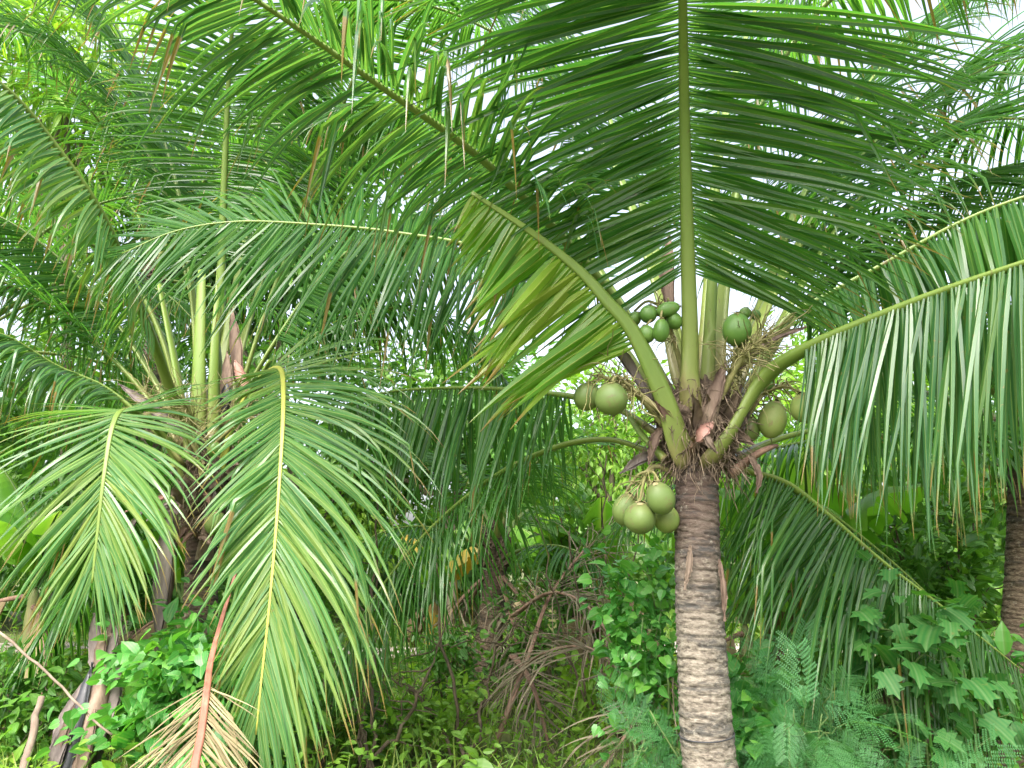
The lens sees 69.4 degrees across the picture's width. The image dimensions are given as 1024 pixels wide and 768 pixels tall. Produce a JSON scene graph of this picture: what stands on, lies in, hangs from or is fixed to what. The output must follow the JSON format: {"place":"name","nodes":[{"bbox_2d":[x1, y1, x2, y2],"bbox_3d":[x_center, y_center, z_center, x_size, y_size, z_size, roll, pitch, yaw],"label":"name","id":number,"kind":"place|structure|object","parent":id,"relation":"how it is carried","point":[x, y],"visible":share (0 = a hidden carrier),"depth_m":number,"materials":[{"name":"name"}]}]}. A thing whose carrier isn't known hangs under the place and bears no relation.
{"place":"outdoors","nodes":[
{"label":"outdoors","id":0,"kind":"place"},
{"bbox_2d":[0,562,1000,767],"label":"ground","id":1,"kind":"structure","parent":0,"point":[505,737],"depth_m":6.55,"materials":[{"name":"green plant"}]},
{"bbox_2d":[19,696,44,767],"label":"stick","id":2,"kind":"object","parent":1,"relation":"on","point":[32,737],"visible":0.97,"depth_m":4.41,"materials":[{"name":"beige wood"}]},
{"bbox_2d":[0,466,120,718],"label":"banana plant","id":3,"kind":"object","parent":1,"relation":"on","point":[8,486],"visible":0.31,"depth_m":7.17,"materials":[{"name":"green plant"}]},
{"bbox_2d":[0,634,125,767],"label":"leafy shrub","id":4,"kind":"object","parent":1,"relation":"on","point":[22,711],"visible":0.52,"depth_m":5.67,"materials":[{"name":"green plant"}]},
{"bbox_2d":[47,613,136,767],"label":"banana stump","id":5,"kind":"object","parent":1,"relation":"on","point":[95,697],"visible":0.58,"depth_m":4.85,"materials":[{"name":"beige plant"}]},
{"bbox_2d":[0,0,234,608],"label":"leafy tree","id":6,"kind":"object","parent":1,"relation":"on","point":[61,118],"visible":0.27,"depth_m":13.39,"materials":[{"name":"green plant"}]},
{"bbox_2d":[0,168,242,493],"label":"coconut palm","id":7,"kind":"object","parent":1,"relation":"on","point":[184,307],"visible":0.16,"depth_m":9.63,"materials":[{"name":"green plant"}]},
{"bbox_2d":[42,442,278,696],"bbox_3d":[-4.522,2.226,9.149,3.319,3.264,2.633,-7,-15,26],"label":"leafy shrub","id":8,"kind":"object","parent":1,"relation":"on","point":[148,618],"visible":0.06,"depth_m":8.66,"materials":[{"name":"green plant"}]},
{"bbox_2d":[17,615,309,767],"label":"leafy vine","id":9,"kind":"object","parent":1,"relation":"on","point":[150,686],"visible":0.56,"depth_m":4.66,"materials":[{"name":"green plant"}]},
{"bbox_2d":[0,631,112,735],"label":"stick","id":10,"kind":"object","parent":9,"relation":"attached to","point":[39,665],"visible":0.95,"depth_m":4.59,"materials":[{"name":"beige wood"}]},
{"bbox_2d":[0,58,330,630],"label":"coconut palm","id":11,"kind":"object","parent":1,"relation":"on","point":[111,165],"visible":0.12,"depth_m":11.31,"materials":[{"name":"green plant"}]},
{"bbox_2d":[99,509,238,663],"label":"banana plant","id":12,"kind":"object","parent":1,"relation":"on","point":[180,574],"visible":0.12,"depth_m":7.13,"materials":[{"name":"green plant"}]},
{"bbox_2d":[0,291,347,655],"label":"leafy tree","id":13,"kind":"object","parent":1,"relation":"on","point":[16,473],"visible":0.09,"depth_m":11.18,"materials":[{"name":"green plant"}]},
{"bbox_2d":[149,577,229,668],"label":"leafy vine","id":14,"kind":"object","parent":1,"relation":"on","point":[170,609],"visible":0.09,"depth_m":5.59,"materials":[{"name":"green plant"}]},
{"bbox_2d":[118,573,262,767],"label":"dead frond","id":15,"kind":"object","parent":1,"relation":"on","point":[196,752],"visible":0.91,"depth_m":3.87,"materials":[{"name":"beige plant"}]},
{"bbox_2d":[70,74,438,502],"bbox_3d":[-5.017,-0.897,15.188,8.758,12.018,5.309,0,-13,0],"label":"leafy tree","id":16,"kind":"object","parent":1,"relation":"on","point":[188,355],"visible":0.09,"depth_m":14.54,"materials":[{"name":"green plant"}]},
{"bbox_2d":[0,0,518,767],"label":"coconut palm","id":17,"kind":"object","parent":1,"relation":"on","point":[216,506],"visible":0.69,"depth_m":5.35,"materials":[{"name":"green plant"}]},
{"bbox_2d":[218,478,389,662],"bbox_3d":[-2.731,2.485,9.134,1.958,2.613,2.758,8,-15,-30],"label":"leafy shrub","id":18,"kind":"object","parent":1,"relation":"on","point":[328,607],"visible":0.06,"depth_m":8.93,"materials":[{"name":"green plant"}]},
{"bbox_2d":[227,608,422,767],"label":"leafy shrub","id":19,"kind":"object","parent":1,"relation":"on","point":[333,741],"visible":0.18,"depth_m":5.52,"materials":[{"name":"green plant"}]},
{"bbox_2d":[254,442,450,587],"bbox_3d":[-3.728,2.942,14.750,4.848,4.376,3.281,-4,-13,15],"label":"leafy tree","id":20,"kind":"object","parent":1,"relation":"on","point":[359,512],"visible":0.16,"depth_m":14.34,"materials":[{"name":"green plant"}]},
{"bbox_2d":[340,502,445,767],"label":"bare shrub","id":21,"kind":"object","parent":1,"relation":"on","point":[361,735],"visible":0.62,"depth_m":5.20,"materials":[{"name":"brown plant"}]},
{"bbox_2d":[249,310,612,628],"bbox_3d":[-1.315,1.749,14.578,7.907,6.580,4.748,0,-13,0],"label":"leafy tree","id":22,"kind":"object","parent":1,"relation":"on","point":[437,379],"visible":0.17,"depth_m":14.16,"materials":[{"name":"green plant"}]},
{"bbox_2d":[385,520,478,656],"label":"banana plant","id":23,"kind":"object","parent":1,"relation":"on","point":[468,569],"visible":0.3,"depth_m":10.78,"materials":[{"name":"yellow plant"}]},
{"bbox_2d":[371,615,499,708],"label":"leafy shrub","id":24,"kind":"object","parent":1,"relation":"on","point":[442,667],"visible":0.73,"depth_m":7.13,"materials":[{"name":"green plant"}]},
{"bbox_2d":[295,664,575,767],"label":"leafy shrub","id":25,"kind":"object","parent":1,"relation":"on","point":[438,706],"visible":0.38,"depth_m":5.92,"materials":[{"name":"green plant"}]},
{"bbox_2d":[349,556,551,767],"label":"bare shrub","id":26,"kind":"object","parent":1,"relation":"on","point":[457,720],"visible":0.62,"depth_m":5.88,"materials":[{"name":"brown plant"}]},
{"bbox_2d":[338,428,633,715],"bbox_3d":[-0.281,2.100,8.415,3.422,3.195,3.560,0,-13,0],"label":"coconut palm","id":27,"kind":"object","parent":1,"relation":"on","point":[484,621],"visible":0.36,"depth_m":8.10,"materials":[{"name":"green plant"}]},
{"bbox_2d":[0,342,1004,625],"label":"treeline","id":28,"kind":"object","parent":1,"relation":"on","point":[670,560],"visible":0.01,"depth_m":18.86,"materials":[{"name":"green plant"}]},
{"bbox_2d":[0,0,1023,767],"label":"coconut palm","id":29,"kind":"object","parent":1,"relation":"on","point":[540,266],"visible":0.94,"depth_m":4.01,"materials":[{"name":"green plant"}]},
{"bbox_2d":[0,603,1023,767],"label":"ground cover","id":30,"kind":"object","parent":1,"relation":"on","point":[483,762],"visible":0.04,"depth_m":5.15,"materials":[{"name":"green plant"}]},
{"bbox_2d":[464,567,581,708],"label":"fronds","id":31,"kind":"object","parent":1,"relation":"on","point":[522,635],"visible":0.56,"depth_m":7.57,"materials":[{"name":"brown plant"}]},
{"bbox_2d":[488,654,583,765],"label":"dead frond","id":32,"kind":"object","parent":1,"relation":"on","point":[536,697],"visible":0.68,"depth_m":6.19,"materials":[{"name":"brown plant"}]},
{"bbox_2d":[502,512,587,636],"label":"banana plant","id":33,"kind":"object","parent":1,"relation":"on","point":[527,533],"visible":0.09,"depth_m":11.88,"materials":[{"name":"green plant"}]},
{"bbox_2d":[473,589,662,765],"bbox_3d":[0.385,2.135,5.351,1.376,1.258,1.173,0,-13,0],"label":"dead frond","id":34,"kind":"object","parent":1,"relation":"on","point":[573,646],"visible":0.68,"depth_m":5.38,"materials":[{"name":"brown plant"}]},
{"bbox_2d":[488,516,672,756],"bbox_3d":[0.629,2.311,7.311,2.616,2.482,1.387,7,-15,-28],"label":"dead frond","id":35,"kind":"object","parent":1,"relation":"on","point":[540,618],"visible":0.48,"depth_m":7.12,"materials":[{"name":"brown plant"}]},
{"bbox_2d":[510,565,671,719],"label":"dead frond","id":36,"kind":"object","parent":35,"relation":"attached to","point":[533,600],"visible":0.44,"depth_m":6.77,"materials":[{"name":"brown plant"}]},
{"bbox_2d":[514,455,650,738],"bbox_3d":[0.717,1.918,6.754,1.162,2.612,0.949,-5,-14,22],"label":"bare shrub","id":37,"kind":"object","parent":1,"relation":"on","point":[569,659],"visible":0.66,"depth_m":6.75,"materials":[{"name":"brown plant"}]},
{"bbox_2d":[489,636,678,743],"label":"leafy shrub","id":38,"kind":"object","parent":1,"relation":"on","point":[589,687],"visible":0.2,"depth_m":6.71,"materials":[{"name":"green plant"}]},
{"bbox_2d":[519,465,657,681],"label":"leafy shrub","id":39,"kind":"object","parent":1,"relation":"on","point":[581,512],"visible":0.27,"depth_m":8.98,"materials":[{"name":"green plant"}]},
{"bbox_2d":[522,357,674,588],"bbox_3d":[2.288,1.985,15.414,5.401,6.474,3.294,0,-13,0],"label":"leafy tree","id":40,"kind":"object","parent":1,"relation":"on","point":[620,459],"visible":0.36,"depth_m":15.29,"materials":[{"name":"green plant"}]},
{"bbox_2d":[541,484,664,689],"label":"banana plant","id":41,"kind":"object","parent":1,"relation":"on","point":[595,510],"visible":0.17,"depth_m":8.74,"materials":[{"name":"green plant"}]},
{"bbox_2d":[549,664,678,767],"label":"dead frond","id":42,"kind":"object","parent":1,"relation":"on","point":[589,737],"visible":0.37,"depth_m":4.68,"materials":[{"name":"brown plant"}]},
{"bbox_2d":[567,522,742,767],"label":"leafy vine","id":43,"kind":"object","parent":1,"relation":"on","point":[628,635],"visible":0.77,"depth_m":4.57,"materials":[{"name":"green plant"}]},
{"bbox_2d":[578,663,755,767],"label":"feathery shrub","id":44,"kind":"object","parent":1,"relation":"on","point":[639,751],"visible":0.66,"depth_m":4.13,"materials":[{"name":"green plant"}]},
{"bbox_2d":[657,638,818,767],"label":"leafy vine","id":45,"kind":"object","parent":1,"relation":"on","point":[740,711],"visible":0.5,"depth_m":4.08,"materials":[{"name":"green plant"}]},
{"bbox_2d":[671,533,807,712],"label":"banana plant","id":46,"kind":"object","parent":1,"relation":"on","point":[731,597],"visible":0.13,"depth_m":7.15,"materials":[{"name":"green plant"}]},
{"bbox_2d":[665,436,870,669],"bbox_3d":[2.934,2.042,8.987,2.187,3.452,2.447,8,-15,-30],"label":"leafy shrub","id":47,"kind":"object","parent":1,"relation":"on","point":[756,636],"visible":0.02,"depth_m":8.96,"materials":[{"name":"green plant"}]},
{"bbox_2d":[643,618,935,767],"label":"feathery shrub","id":48,"kind":"object","parent":1,"relation":"on","point":[788,758],"visible":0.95,"depth_m":3.77,"materials":[{"name":"green plant"}]},
{"bbox_2d":[583,173,1023,767],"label":"coconut palm","id":49,"kind":"object","parent":1,"relation":"on","point":[1013,603],"visible":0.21,"depth_m":5.54,"materials":[{"name":"green plant"}]},
{"bbox_2d":[729,607,890,767],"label":"leafy shrub","id":50,"kind":"object","parent":1,"relation":"on","point":[798,677],"visible":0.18,"depth_m":5.25,"materials":[{"name":"green plant"}]},
{"bbox_2d":[718,434,923,739],"bbox_3d":[2.921,1.926,6.899,1.844,2.755,1.844,-8,-15,30],"label":"banana plant","id":51,"kind":"object","parent":1,"relation":"on","point":[869,513],"visible":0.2,"depth_m":6.71,"materials":[{"name":"green plant"}]},
{"bbox_2d":[740,310,995,599],"bbox_3d":[7.249,1.628,15.483,6.547,7.240,4.106,0,-13,0],"label":"leafy tree","id":52,"kind":"object","parent":1,"relation":"on","point":[785,374],"visible":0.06,"depth_m":15.45,"materials":[{"name":"green plant"}]},
{"bbox_2d":[861,656,911,767],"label":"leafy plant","id":53,"kind":"object","parent":1,"relation":"on","point":[881,742],"visible":0.12,"depth_m":4.28,"materials":[{"name":"green plant"}]},
{"bbox_2d":[787,704,1023,767],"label":"feathery shrub","id":54,"kind":"object","parent":1,"relation":"on","point":[905,746],"visible":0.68,"depth_m":3.58,"materials":[{"name":"green plant"}]},
{"bbox_2d":[804,528,1023,767],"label":"leafy vine","id":55,"kind":"object","parent":1,"relation":"on","point":[952,617],"visible":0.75,"depth_m":3.95,"materials":[{"name":"green plant"}]},
{"bbox_2d":[842,448,1005,645],"bbox_3d":[4.584,1.948,7.975,2.229,3.063,1.921,-8,-15,31],"label":"leafy shrub","id":56,"kind":"object","parent":1,"relation":"on","point":[977,555],"visible":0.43,"depth_m":7.71,"materials":[{"name":"green plant"}]},
{"bbox_2d":[918,651,941,767],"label":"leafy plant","id":57,"kind":"object","parent":1,"relation":"on","point":[931,714],"visible":0.02,"depth_m":4.88,"materials":[{"name":"green plant"}]},
{"bbox_2d":[860,320,1006,577],"bbox_3d":[7.658,1.381,10.583,4.928,5.520,3.962,0,-13,0],"label":"leafy tree","id":58,"kind":"object","parent":1,"relation":"on","point":[1000,543],"visible":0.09,"depth_m":10.29,"materials":[{"name":"green plant"}]},
{"bbox_2d":[901,595,1023,767],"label":"leafy shrub","id":59,"kind":"object","parent":1,"relation":"on","point":[1002,642],"visible":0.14,"depth_m":4.51,"materials":[{"name":"green plant"}]},
{"bbox_2d":[0,0,1023,560],"label":"sky","id":60,"kind":"structure","parent":0,"point":[736,302],"materials":[{"name":"white"}]}
]}

